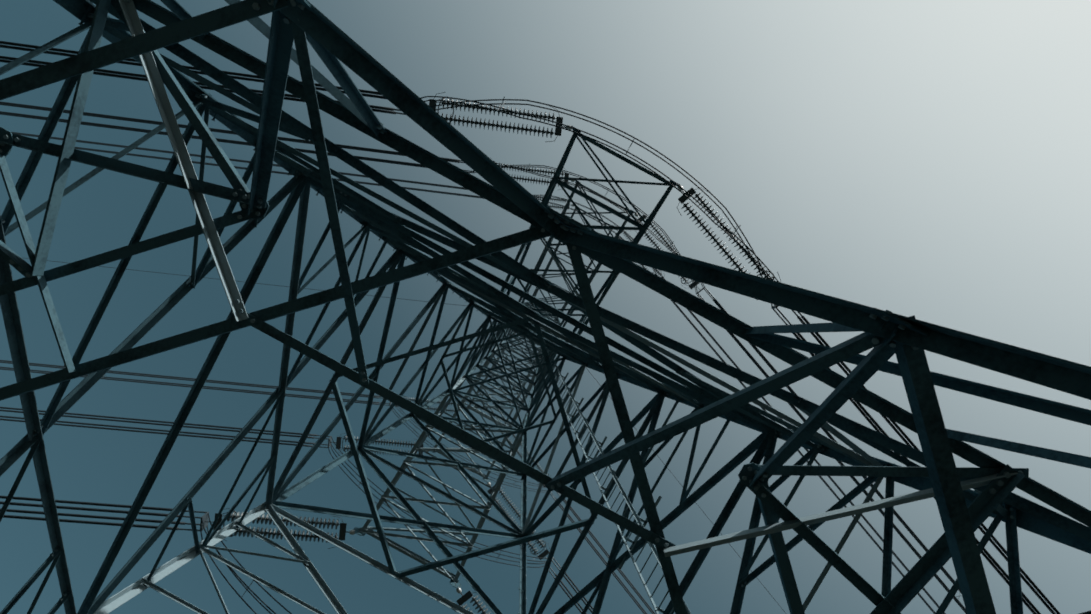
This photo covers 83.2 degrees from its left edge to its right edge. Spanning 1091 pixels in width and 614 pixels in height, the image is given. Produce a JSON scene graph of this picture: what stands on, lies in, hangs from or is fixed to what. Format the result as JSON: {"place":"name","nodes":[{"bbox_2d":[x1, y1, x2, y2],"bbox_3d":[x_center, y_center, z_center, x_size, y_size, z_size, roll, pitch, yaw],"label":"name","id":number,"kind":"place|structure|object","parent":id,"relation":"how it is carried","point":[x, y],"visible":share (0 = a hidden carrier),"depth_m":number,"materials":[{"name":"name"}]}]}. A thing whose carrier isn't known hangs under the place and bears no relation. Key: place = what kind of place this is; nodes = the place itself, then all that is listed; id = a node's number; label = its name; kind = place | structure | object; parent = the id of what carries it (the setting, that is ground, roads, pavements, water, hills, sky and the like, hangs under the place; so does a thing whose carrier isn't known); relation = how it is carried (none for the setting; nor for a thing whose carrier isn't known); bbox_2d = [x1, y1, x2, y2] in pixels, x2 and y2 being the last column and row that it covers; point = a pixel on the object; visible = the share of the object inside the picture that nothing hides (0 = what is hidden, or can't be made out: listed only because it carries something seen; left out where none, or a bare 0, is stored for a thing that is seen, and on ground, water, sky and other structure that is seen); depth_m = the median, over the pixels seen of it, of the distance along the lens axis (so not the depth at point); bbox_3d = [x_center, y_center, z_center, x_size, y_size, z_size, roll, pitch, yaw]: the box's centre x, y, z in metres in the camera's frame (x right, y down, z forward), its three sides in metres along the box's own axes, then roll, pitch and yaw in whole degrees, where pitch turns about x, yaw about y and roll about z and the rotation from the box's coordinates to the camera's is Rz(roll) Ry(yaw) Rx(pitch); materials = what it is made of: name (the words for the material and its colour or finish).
{"place":"outdoors","nodes":[
{"label":"outdoors","id":0,"kind":"place"},
{"bbox_2d":[0,0,1090,613],"label":"sky","id":1,"kind":"structure","parent":0,"point":[928,160],"materials":[{"name":"grey"}]},
{"label":"ground","id":2,"kind":"structure","parent":0,"visible":0},
{"bbox_2d":[0,0,1090,613],"bbox_3d":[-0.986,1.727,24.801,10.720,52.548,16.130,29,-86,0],"label":"lattice tower","id":3,"kind":"structure","parent":2,"relation":"on","point":[966,510],"depth_m":4.33,"materials":[{"name":"metal"}]},
{"bbox_2d":[227,98,772,613],"bbox_3d":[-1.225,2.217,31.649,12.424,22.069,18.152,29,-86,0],"label":"insulators","id":4,"kind":"object","parent":3,"relation":"attached to","point":[233,516],"visible":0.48,"depth_m":21.42,"materials":[{"name":"black glass"}]},
{"bbox_2d":[349,125,682,593],"bbox_3d":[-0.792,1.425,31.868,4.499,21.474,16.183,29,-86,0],"label":"brackets","id":5,"kind":"object","parent":3,"relation":"attached to","point":[352,532],"visible":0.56,"depth_m":21.67,"materials":[{"name":"black metal"}]},
{"bbox_2d":[103,92,959,611],"bbox_3d":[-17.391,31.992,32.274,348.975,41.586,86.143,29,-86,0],"label":"line hardware","id":6,"kind":"object","parent":3,"relation":"attached to","point":[343,532],"visible":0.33,"depth_m":21.67,"materials":[{"name":"grey metal"}]},
{"bbox_2d":[0,41,1060,613],"bbox_3d":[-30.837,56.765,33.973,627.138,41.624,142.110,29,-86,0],"label":"power lines","id":7,"kind":"object","parent":6,"relation":"on","point":[674,251],"visible":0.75,"depth_m":29.53,"materials":[{"name":"metal"}]}
]}

